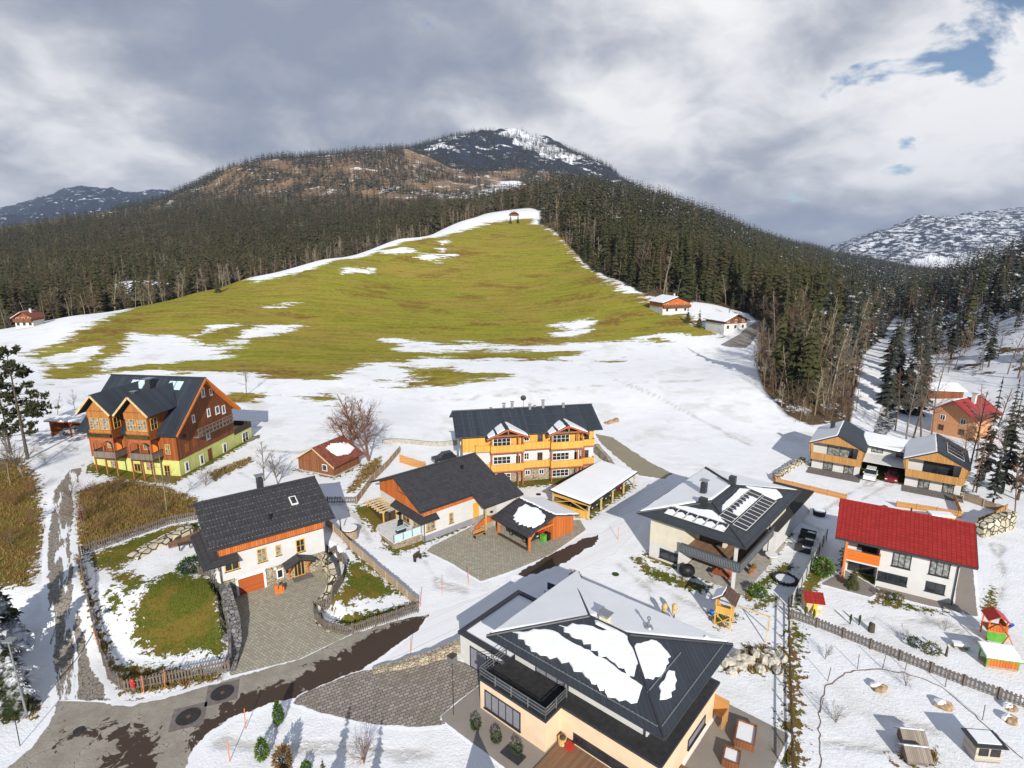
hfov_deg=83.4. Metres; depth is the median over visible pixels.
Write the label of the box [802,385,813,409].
bare tree
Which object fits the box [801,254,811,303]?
spruce tree
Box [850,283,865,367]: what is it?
spruce tree
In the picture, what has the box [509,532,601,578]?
road patch
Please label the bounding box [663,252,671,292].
bare tree
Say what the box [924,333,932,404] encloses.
spruce tree
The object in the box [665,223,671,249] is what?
spruce tree
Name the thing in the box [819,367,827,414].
bare tree
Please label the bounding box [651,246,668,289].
bare tree
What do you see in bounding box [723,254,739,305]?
spruce tree
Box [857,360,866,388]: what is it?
bare tree
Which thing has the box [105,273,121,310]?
bare tree
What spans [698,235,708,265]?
spruce tree
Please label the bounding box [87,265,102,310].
spruce tree
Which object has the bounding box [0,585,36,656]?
spruce tree
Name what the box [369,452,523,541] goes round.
bungalow
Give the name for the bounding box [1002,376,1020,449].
spruce tree
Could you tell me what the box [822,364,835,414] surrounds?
bare tree
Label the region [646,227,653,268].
spruce tree
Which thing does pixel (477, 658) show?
garage door
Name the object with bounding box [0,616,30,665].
spruce tree
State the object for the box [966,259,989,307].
spruce tree
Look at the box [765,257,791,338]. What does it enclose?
spruce tree
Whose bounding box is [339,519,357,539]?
hot tub
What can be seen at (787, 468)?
boulder wall
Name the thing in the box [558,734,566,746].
wicker basket
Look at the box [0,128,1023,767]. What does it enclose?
ground
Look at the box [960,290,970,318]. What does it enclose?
bare tree
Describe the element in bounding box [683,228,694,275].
spruce tree
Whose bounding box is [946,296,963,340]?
spruce tree
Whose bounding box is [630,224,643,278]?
spruce tree
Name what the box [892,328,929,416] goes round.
spruce tree
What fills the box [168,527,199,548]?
timber deck
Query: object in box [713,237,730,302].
spruce tree
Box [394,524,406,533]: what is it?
covered table
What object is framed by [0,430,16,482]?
bare tree
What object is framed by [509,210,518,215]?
hill hut
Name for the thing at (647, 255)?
bare tree
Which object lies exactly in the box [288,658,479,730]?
forecourt
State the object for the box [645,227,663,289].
spruce tree
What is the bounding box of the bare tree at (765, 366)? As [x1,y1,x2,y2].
[758,359,775,387]
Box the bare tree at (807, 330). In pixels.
[796,309,817,369]
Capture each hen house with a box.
[894,726,928,745]
[897,743,933,766]
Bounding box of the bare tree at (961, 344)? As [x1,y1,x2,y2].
[943,327,971,368]
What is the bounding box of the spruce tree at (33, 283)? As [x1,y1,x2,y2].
[26,269,50,316]
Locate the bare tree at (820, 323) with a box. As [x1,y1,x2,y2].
[803,309,827,339]
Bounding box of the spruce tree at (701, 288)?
[698,251,706,299]
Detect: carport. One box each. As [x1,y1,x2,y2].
[43,409,88,437]
[492,497,579,551]
[549,460,637,518]
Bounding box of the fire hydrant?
[129,679,135,691]
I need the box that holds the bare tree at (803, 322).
[795,311,807,332]
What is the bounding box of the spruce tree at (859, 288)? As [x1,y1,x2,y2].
[853,280,862,333]
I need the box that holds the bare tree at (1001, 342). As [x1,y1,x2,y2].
[996,328,1006,359]
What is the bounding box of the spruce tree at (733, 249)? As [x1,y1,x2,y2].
[728,244,734,279]
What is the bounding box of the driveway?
[227,569,354,676]
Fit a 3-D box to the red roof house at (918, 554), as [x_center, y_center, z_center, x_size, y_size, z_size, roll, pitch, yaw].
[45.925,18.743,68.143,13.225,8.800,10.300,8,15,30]
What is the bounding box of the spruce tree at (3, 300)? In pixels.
[0,282,12,328]
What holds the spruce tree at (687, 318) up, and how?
on the ground at (422, 338)
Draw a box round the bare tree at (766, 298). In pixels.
[759,282,772,318]
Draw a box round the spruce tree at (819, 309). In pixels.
[816,295,822,327]
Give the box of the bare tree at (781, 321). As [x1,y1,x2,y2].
[757,305,790,358]
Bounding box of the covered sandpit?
[976,641,1023,671]
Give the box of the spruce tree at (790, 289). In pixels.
[773,278,794,336]
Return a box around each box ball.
[469,717,481,730]
[491,730,501,743]
[511,741,523,756]
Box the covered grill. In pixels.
[679,563,694,577]
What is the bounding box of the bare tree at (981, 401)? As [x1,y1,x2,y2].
[970,387,1005,462]
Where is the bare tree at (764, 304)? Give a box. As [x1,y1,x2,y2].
[759,296,769,312]
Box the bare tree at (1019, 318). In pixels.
[1013,307,1023,332]
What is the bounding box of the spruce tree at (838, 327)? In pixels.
[825,309,845,382]
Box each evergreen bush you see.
[748,583,768,599]
[811,556,834,577]
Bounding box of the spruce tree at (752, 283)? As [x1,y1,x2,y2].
[748,251,760,298]
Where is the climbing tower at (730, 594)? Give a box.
[711,585,770,642]
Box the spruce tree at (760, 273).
[758,252,765,292]
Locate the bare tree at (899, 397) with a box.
[891,368,904,430]
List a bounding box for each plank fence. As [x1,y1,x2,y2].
[399,454,424,467]
[773,472,846,498]
[896,494,961,516]
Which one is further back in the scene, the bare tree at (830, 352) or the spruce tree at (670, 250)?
the spruce tree at (670, 250)
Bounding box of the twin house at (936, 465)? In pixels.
[806,420,970,502]
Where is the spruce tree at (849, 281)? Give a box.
[845,273,851,302]
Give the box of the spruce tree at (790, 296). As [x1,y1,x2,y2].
[783,280,797,329]
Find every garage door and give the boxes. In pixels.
[238,572,264,594]
[470,646,487,671]
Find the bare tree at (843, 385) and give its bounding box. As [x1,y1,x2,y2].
[832,358,850,415]
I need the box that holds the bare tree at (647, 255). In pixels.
[640,241,653,267]
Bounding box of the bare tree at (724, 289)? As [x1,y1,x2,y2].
[720,274,730,304]
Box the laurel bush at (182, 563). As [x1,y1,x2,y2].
[174,554,201,575]
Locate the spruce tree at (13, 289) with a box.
[9,272,18,309]
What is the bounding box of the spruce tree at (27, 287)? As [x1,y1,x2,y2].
[24,271,36,300]
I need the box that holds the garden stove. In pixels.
[396,512,402,525]
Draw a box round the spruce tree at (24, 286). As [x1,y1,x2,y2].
[19,274,30,305]
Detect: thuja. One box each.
[253,736,269,762]
[271,700,284,725]
[299,759,311,767]
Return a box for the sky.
[0,0,1023,247]
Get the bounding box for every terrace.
[376,518,421,548]
[818,569,879,598]
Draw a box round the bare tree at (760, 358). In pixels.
[757,344,765,381]
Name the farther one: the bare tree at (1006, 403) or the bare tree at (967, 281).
the bare tree at (967, 281)
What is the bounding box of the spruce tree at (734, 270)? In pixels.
[728,252,738,291]
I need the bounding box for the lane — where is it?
[41,466,118,703]
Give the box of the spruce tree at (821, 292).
[811,263,828,319]
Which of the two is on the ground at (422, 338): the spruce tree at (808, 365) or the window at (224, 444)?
the spruce tree at (808, 365)
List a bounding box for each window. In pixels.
[89,418,99,429]
[99,418,109,429]
[107,441,112,447]
[110,460,118,468]
[113,415,121,428]
[126,419,136,430]
[134,463,141,471]
[136,420,147,431]
[143,443,149,449]
[146,462,152,470]
[150,417,157,430]
[163,465,170,475]
[164,444,170,454]
[184,460,190,472]
[199,453,204,465]
[201,387,205,397]
[215,405,219,414]
[222,405,225,413]
[222,442,227,452]
[224,556,240,572]
[242,430,248,441]
[256,547,267,563]
[275,544,281,556]
[276,568,283,578]
[295,538,305,553]
[402,514,409,524]
[413,521,419,527]
[426,521,435,532]
[449,512,454,524]
[483,689,520,732]
[493,438,510,445]
[493,456,510,464]
[524,453,528,459]
[535,666,568,690]
[537,434,542,441]
[537,452,542,459]
[552,452,568,460]
[552,469,568,476]
[553,434,569,441]
[572,733,627,767]
[659,548,677,564]
[687,715,705,751]
[827,444,852,458]
[871,447,882,453]
[876,570,907,587]
[891,552,911,570]
[896,452,903,457]
[923,460,953,475]
[924,581,945,595]
[928,560,950,578]
[938,424,943,429]
[940,414,945,420]
[958,429,964,435]
[978,748,1000,757]
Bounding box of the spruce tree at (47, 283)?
[42,263,60,316]
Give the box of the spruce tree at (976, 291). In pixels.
[964,267,979,311]
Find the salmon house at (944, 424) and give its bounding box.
[926,392,1003,440]
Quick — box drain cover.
[72,726,84,734]
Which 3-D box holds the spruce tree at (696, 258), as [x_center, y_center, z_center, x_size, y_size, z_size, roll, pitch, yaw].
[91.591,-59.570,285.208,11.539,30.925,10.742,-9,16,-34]
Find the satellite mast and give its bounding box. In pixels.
[521,395,525,406]
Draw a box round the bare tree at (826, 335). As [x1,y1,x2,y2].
[815,313,836,358]
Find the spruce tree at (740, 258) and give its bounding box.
[736,252,742,283]
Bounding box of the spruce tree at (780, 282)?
[766,257,783,322]
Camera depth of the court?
74.62 m
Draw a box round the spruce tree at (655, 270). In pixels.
[650,233,663,288]
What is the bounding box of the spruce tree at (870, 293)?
[864,285,873,331]
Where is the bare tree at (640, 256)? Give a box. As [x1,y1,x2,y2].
[634,242,646,282]
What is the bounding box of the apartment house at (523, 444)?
[449,399,602,484]
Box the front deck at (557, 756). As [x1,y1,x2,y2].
[535,743,607,767]
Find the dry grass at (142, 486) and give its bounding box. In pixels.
[0,456,939,765]
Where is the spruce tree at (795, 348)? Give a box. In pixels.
[783,300,803,390]
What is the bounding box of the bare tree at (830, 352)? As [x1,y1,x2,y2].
[827,318,845,392]
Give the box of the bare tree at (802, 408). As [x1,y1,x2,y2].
[800,398,805,420]
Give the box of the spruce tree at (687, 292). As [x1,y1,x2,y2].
[678,242,699,299]
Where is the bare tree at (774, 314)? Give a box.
[769,292,778,347]
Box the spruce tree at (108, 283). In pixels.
[103,261,120,311]
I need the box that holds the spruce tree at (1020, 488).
[1010,448,1023,499]
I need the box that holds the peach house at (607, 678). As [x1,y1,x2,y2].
[458,570,733,767]
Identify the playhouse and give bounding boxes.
[799,590,825,616]
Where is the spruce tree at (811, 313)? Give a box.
[802,289,819,356]
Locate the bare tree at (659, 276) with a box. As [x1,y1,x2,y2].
[656,262,663,290]
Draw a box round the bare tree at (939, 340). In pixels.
[937,330,942,356]
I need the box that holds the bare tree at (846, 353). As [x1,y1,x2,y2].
[835,328,853,388]
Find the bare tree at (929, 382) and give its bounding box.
[911,349,947,437]
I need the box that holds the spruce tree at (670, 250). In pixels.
[662,228,677,287]
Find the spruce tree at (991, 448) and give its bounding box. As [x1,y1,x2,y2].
[973,376,1003,479]
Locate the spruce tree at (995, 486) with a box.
[986,431,1007,502]
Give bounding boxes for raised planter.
[794,542,811,554]
[797,535,814,545]
[800,528,816,538]
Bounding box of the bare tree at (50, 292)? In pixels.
[47,287,56,314]
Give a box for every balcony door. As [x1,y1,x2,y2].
[116,438,123,449]
[152,440,159,451]
[515,455,520,462]
[699,535,722,546]
[857,544,877,553]
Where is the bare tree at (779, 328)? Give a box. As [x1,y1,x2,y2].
[757,311,796,348]
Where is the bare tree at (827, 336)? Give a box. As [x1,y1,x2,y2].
[816,310,843,359]
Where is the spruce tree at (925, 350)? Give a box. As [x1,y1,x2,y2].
[903,321,931,405]
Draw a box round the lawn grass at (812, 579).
[87,523,996,766]
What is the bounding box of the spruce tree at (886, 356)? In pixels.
[878,313,905,368]
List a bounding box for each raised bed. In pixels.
[721,744,740,767]
[733,718,756,752]
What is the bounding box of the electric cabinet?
[547,579,557,589]
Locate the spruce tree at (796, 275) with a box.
[785,252,805,304]
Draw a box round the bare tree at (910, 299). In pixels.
[905,288,914,318]
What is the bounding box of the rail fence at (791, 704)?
[787,597,794,767]
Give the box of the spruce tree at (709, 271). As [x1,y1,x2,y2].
[704,245,714,294]
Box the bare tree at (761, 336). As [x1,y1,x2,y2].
[747,321,771,360]
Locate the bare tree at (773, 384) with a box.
[769,372,777,396]
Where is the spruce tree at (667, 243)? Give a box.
[664,235,669,272]
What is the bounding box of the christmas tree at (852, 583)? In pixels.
[843,570,859,591]
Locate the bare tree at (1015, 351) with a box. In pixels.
[1003,335,1023,373]
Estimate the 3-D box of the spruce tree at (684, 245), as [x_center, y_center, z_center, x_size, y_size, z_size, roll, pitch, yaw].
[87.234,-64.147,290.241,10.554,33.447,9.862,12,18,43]
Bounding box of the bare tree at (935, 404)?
[917,355,959,434]
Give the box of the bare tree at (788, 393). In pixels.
[786,383,791,408]
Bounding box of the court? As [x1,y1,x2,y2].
[423,519,587,582]
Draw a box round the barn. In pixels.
[293,435,363,477]
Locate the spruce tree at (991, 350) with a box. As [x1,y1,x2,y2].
[982,313,999,366]
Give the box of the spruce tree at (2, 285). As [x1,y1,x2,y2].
[0,270,17,314]
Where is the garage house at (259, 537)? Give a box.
[188,473,334,596]
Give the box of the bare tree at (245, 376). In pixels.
[234,360,248,394]
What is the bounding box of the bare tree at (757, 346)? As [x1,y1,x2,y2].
[754,329,761,366]
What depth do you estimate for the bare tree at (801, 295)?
182.99 m
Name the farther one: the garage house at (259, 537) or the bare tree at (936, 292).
the bare tree at (936, 292)
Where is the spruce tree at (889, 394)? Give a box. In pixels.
[875,340,899,416]
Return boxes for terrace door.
[823,461,832,470]
[843,465,853,474]
[847,561,874,575]
[918,478,929,489]
[942,483,954,493]
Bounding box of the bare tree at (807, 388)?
[799,374,814,408]
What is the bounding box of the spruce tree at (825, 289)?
[822,274,829,308]
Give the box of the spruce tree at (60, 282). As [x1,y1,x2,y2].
[55,264,69,315]
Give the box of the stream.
[867,384,903,435]
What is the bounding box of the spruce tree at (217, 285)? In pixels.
[214,273,221,292]
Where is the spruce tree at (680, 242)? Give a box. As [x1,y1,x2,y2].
[677,228,682,259]
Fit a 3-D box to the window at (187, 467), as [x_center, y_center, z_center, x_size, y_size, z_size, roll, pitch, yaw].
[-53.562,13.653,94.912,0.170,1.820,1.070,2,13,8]
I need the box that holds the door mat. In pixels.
[500,744,525,764]
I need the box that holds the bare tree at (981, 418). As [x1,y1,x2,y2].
[956,391,997,465]
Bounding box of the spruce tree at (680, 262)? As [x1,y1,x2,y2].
[675,240,684,290]
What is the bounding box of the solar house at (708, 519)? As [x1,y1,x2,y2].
[637,466,813,594]
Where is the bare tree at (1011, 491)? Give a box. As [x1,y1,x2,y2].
[1010,436,1023,492]
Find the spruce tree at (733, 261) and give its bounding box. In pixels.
[730,249,736,283]
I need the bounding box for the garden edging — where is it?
[818,669,1022,767]
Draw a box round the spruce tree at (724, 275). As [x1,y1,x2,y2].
[717,247,729,301]
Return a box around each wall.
[219,583,242,672]
[312,553,337,632]
[372,638,460,674]
[382,438,456,446]
[594,444,613,463]
[774,457,805,478]
[975,509,1016,538]
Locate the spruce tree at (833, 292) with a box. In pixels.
[830,280,837,305]
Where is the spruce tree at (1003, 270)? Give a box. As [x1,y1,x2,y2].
[985,255,1007,310]
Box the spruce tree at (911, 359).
[898,337,920,390]
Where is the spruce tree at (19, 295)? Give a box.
[11,262,28,313]
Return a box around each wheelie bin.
[540,533,546,542]
[544,531,550,540]
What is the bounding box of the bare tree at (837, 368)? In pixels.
[824,322,856,397]
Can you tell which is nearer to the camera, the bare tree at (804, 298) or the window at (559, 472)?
the window at (559, 472)
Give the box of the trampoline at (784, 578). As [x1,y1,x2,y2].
[772,571,798,586]
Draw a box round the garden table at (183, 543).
[177,540,190,550]
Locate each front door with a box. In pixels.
[293,561,305,576]
[473,502,478,517]
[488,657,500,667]
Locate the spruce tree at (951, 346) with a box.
[945,307,960,359]
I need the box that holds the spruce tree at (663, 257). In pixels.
[659,245,667,288]
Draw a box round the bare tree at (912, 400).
[898,362,930,438]
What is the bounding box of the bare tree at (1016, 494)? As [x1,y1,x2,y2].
[1006,451,1023,511]
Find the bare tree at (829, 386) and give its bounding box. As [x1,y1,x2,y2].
[814,369,842,413]
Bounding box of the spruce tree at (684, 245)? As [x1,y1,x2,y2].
[681,224,688,268]
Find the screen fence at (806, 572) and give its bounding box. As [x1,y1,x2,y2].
[790,529,827,607]
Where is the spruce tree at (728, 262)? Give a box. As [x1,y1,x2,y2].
[720,249,729,298]
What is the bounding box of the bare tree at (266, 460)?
[248,441,275,480]
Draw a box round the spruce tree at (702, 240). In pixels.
[698,228,703,263]
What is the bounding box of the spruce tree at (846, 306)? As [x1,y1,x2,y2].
[843,283,850,313]
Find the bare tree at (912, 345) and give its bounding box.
[908,330,916,362]
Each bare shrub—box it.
[0,485,24,504]
[18,475,44,492]
[22,506,40,523]
[52,496,98,521]
[59,478,84,496]
[75,479,113,499]
[90,511,119,529]
[100,476,130,491]
[121,490,158,509]
[145,497,166,514]
[192,464,220,485]
[341,730,378,766]
[822,642,834,658]
[823,696,850,723]
[894,623,911,639]
[897,670,912,685]
[938,619,951,629]
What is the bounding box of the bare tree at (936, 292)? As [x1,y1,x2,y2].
[930,279,943,304]
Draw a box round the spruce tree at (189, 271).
[186,248,197,293]
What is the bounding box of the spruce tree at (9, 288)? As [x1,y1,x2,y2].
[5,275,17,303]
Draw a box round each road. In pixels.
[0,611,430,767]
[381,479,674,663]
[718,321,767,348]
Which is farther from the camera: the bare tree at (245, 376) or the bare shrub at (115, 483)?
the bare tree at (245, 376)
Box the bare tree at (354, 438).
[322,400,373,445]
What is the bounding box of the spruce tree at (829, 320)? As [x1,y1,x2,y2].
[816,301,833,372]
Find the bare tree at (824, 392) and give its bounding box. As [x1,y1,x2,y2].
[808,369,829,414]
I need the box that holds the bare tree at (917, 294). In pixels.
[908,285,937,313]
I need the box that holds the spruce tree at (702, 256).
[696,241,706,294]
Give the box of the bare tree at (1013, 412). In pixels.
[1000,398,1023,447]
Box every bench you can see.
[413,551,421,561]
[473,527,485,538]
[951,640,969,650]
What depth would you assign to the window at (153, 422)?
90.62 m
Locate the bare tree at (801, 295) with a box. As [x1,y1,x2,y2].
[792,288,820,332]
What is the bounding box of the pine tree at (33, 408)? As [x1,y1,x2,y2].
[0,344,59,458]
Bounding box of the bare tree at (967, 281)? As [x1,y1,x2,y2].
[964,274,971,295]
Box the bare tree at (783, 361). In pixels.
[781,345,791,393]
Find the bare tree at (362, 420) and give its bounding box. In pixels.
[318,394,391,460]
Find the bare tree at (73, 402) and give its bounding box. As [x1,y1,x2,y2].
[66,389,78,408]
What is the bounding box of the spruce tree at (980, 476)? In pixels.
[972,433,987,492]
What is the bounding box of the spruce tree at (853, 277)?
[845,263,857,303]
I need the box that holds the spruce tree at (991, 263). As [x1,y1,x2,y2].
[986,245,995,282]
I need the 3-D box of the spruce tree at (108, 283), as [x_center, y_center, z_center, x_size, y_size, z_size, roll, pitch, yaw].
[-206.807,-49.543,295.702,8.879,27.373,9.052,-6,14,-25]
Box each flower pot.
[748,567,753,574]
[751,563,756,570]
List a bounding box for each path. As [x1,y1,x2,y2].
[127,524,195,559]
[440,684,790,767]
[873,567,980,618]
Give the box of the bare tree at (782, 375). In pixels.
[775,363,785,395]
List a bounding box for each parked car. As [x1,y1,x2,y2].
[59,425,83,435]
[431,450,456,462]
[507,527,538,542]
[566,500,597,510]
[599,493,610,501]
[614,484,622,491]
[863,465,877,481]
[884,468,899,483]
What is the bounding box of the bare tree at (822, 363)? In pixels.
[816,342,830,394]
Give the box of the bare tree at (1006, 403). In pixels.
[968,388,1013,443]
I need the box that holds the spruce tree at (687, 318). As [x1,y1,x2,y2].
[684,306,690,322]
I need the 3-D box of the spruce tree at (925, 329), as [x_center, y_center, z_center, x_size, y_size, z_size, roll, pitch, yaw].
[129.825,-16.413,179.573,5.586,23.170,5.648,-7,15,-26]
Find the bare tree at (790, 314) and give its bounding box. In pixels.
[786,309,796,360]
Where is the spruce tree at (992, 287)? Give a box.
[983,262,999,307]
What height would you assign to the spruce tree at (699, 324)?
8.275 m
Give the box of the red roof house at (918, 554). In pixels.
[835,498,978,604]
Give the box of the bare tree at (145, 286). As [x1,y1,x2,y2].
[141,278,154,296]
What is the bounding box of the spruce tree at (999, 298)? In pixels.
[990,262,1007,315]
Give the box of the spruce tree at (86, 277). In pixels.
[81,258,90,305]
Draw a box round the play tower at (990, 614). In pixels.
[980,606,1014,644]
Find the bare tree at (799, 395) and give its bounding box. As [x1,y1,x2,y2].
[790,383,804,409]
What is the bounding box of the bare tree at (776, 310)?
[766,291,780,344]
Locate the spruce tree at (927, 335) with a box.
[920,314,937,381]
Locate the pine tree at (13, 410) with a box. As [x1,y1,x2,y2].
[0,381,30,450]
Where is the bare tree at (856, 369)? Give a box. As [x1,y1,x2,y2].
[848,353,862,397]
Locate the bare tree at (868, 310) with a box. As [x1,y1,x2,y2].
[862,292,881,335]
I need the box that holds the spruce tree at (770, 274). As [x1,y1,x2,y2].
[756,251,775,309]
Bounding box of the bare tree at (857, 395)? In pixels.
[855,383,863,411]
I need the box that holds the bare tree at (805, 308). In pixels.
[794,289,823,335]
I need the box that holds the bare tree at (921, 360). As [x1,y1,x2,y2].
[905,343,934,436]
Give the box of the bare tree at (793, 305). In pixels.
[784,289,799,323]
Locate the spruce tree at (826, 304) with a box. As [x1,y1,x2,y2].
[817,269,835,345]
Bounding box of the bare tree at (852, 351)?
[836,324,868,394]
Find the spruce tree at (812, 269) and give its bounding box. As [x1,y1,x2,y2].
[809,261,814,288]
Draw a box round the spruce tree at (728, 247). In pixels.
[727,244,730,265]
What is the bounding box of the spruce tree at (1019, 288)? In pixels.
[1006,268,1023,311]
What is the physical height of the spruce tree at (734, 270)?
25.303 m
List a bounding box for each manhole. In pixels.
[168,702,206,732]
[204,679,239,706]
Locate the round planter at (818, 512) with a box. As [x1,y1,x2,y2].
[813,508,825,516]
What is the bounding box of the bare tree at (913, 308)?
[904,296,924,326]
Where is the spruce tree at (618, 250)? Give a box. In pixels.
[612,221,622,266]
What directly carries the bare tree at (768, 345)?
on the ground at (422, 338)
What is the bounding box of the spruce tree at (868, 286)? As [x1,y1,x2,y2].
[865,271,872,301]
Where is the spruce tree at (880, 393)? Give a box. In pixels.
[876,355,897,405]
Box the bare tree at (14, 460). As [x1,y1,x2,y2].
[0,425,48,477]
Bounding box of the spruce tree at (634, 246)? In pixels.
[631,228,639,272]
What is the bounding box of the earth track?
[594,433,675,479]
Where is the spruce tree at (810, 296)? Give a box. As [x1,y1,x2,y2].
[802,284,818,337]
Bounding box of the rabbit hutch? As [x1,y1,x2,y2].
[961,728,1009,762]
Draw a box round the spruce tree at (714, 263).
[700,239,721,301]
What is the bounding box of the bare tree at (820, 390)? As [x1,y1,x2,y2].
[816,371,825,409]
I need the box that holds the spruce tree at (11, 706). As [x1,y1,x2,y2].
[0,655,41,723]
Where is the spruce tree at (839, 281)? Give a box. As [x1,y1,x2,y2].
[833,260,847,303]
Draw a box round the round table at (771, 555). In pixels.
[765,551,777,560]
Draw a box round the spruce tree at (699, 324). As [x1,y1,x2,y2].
[695,313,702,327]
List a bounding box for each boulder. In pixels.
[721,656,736,668]
[726,666,737,674]
[731,649,741,661]
[735,661,747,669]
[740,653,755,665]
[750,647,760,658]
[755,663,765,672]
[760,652,770,665]
[763,648,776,656]
[768,655,781,667]
[772,664,783,676]
[775,650,788,663]
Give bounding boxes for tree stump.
[867,622,874,632]
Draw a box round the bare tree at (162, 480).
[147,456,174,509]
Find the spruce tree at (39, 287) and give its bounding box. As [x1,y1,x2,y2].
[37,271,47,306]
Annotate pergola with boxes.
[364,497,396,522]
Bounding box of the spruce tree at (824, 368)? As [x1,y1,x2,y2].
[817,342,829,396]
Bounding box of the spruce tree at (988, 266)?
[981,249,993,293]
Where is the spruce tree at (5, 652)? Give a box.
[0,628,40,705]
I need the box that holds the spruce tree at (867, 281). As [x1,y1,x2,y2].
[864,273,870,302]
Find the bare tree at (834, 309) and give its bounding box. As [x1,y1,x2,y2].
[825,297,838,325]
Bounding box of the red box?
[565,740,574,751]
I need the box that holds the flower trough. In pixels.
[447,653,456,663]
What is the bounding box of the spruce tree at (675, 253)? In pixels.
[671,236,679,279]
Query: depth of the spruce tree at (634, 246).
312.18 m
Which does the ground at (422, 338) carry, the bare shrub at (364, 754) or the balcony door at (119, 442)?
the bare shrub at (364, 754)
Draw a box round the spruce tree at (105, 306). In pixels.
[89,263,107,311]
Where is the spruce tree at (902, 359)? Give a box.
[879,309,909,391]
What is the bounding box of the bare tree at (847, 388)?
[840,375,851,400]
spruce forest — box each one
[0,126,1021,357]
[0,171,877,329]
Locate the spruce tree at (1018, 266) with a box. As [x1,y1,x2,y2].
[1000,238,1023,290]
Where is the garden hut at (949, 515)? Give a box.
[926,510,955,518]
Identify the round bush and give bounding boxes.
[877,589,888,598]
[884,591,896,600]
[893,592,903,602]
[906,635,921,648]
[921,640,942,656]
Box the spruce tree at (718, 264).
[714,246,720,283]
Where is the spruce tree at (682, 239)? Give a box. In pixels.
[676,227,685,254]
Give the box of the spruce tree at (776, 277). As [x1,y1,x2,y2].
[759,251,782,315]
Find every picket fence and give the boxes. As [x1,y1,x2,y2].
[78,511,230,690]
[197,565,231,664]
[312,544,418,634]
[326,496,355,503]
[790,609,1023,706]
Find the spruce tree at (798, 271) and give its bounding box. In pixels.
[791,260,807,324]
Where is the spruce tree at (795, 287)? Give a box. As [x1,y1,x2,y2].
[776,277,799,334]
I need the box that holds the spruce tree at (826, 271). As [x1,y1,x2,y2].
[823,253,830,297]
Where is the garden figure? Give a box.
[945,644,949,656]
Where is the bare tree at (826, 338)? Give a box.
[813,327,833,391]
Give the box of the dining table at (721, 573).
[712,568,731,582]
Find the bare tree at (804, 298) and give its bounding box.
[776,294,810,360]
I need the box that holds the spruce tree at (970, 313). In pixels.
[957,282,978,345]
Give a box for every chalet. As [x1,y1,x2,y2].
[10,309,45,328]
[75,374,257,480]
[647,293,692,314]
[703,309,750,334]
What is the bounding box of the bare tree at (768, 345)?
[765,329,772,371]
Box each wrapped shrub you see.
[270,742,292,767]
[661,603,667,613]
[672,603,677,617]
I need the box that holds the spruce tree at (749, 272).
[744,249,751,294]
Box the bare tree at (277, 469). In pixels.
[260,454,290,483]
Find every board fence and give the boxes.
[325,520,418,608]
[356,446,399,503]
[962,492,1006,510]
[978,504,1007,521]
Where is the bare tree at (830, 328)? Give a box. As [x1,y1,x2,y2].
[824,309,837,353]
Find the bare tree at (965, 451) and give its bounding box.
[952,415,980,487]
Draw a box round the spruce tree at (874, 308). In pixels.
[870,277,878,324]
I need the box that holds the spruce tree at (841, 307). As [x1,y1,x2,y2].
[832,279,853,361]
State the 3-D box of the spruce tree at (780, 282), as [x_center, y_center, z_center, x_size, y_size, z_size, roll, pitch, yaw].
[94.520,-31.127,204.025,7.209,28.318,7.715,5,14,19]
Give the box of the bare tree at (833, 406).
[829,395,837,422]
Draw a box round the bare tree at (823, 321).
[817,311,826,331]
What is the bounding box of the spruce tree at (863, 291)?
[858,276,871,334]
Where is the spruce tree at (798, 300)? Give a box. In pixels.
[787,292,802,345]
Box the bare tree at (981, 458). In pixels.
[971,430,997,492]
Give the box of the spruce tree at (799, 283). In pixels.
[795,269,805,306]
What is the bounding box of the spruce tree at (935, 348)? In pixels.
[931,294,945,353]
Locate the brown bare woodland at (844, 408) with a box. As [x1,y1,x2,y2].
[0,178,1023,424]
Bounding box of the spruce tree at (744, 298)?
[734,252,750,310]
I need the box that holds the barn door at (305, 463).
[302,459,309,470]
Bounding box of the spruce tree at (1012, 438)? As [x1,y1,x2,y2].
[987,392,1023,492]
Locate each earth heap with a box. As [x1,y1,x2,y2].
[869,681,887,692]
[933,697,953,711]
[1001,713,1017,725]
[1002,701,1018,712]
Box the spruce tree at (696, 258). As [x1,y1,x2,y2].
[692,232,701,292]
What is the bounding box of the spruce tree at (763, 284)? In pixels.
[758,258,769,310]
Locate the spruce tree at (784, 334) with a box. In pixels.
[765,278,793,386]
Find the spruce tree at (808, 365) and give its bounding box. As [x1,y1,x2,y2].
[787,305,825,404]
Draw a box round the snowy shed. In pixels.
[925,382,967,398]
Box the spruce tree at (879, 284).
[877,273,882,307]
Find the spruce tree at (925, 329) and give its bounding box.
[918,294,935,358]
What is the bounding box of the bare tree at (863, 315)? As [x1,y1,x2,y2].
[853,294,879,336]
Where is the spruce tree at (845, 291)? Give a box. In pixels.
[837,269,847,311]
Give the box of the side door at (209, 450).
[207,448,212,460]
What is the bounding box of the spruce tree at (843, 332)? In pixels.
[829,316,849,379]
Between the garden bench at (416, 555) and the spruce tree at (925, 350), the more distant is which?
the spruce tree at (925, 350)
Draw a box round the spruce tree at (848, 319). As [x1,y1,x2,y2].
[834,269,863,367]
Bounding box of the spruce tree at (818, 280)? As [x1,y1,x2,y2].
[807,257,823,306]
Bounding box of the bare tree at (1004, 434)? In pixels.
[989,407,1023,455]
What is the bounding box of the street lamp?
[2,637,27,717]
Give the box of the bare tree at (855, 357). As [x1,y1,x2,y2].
[849,342,858,384]

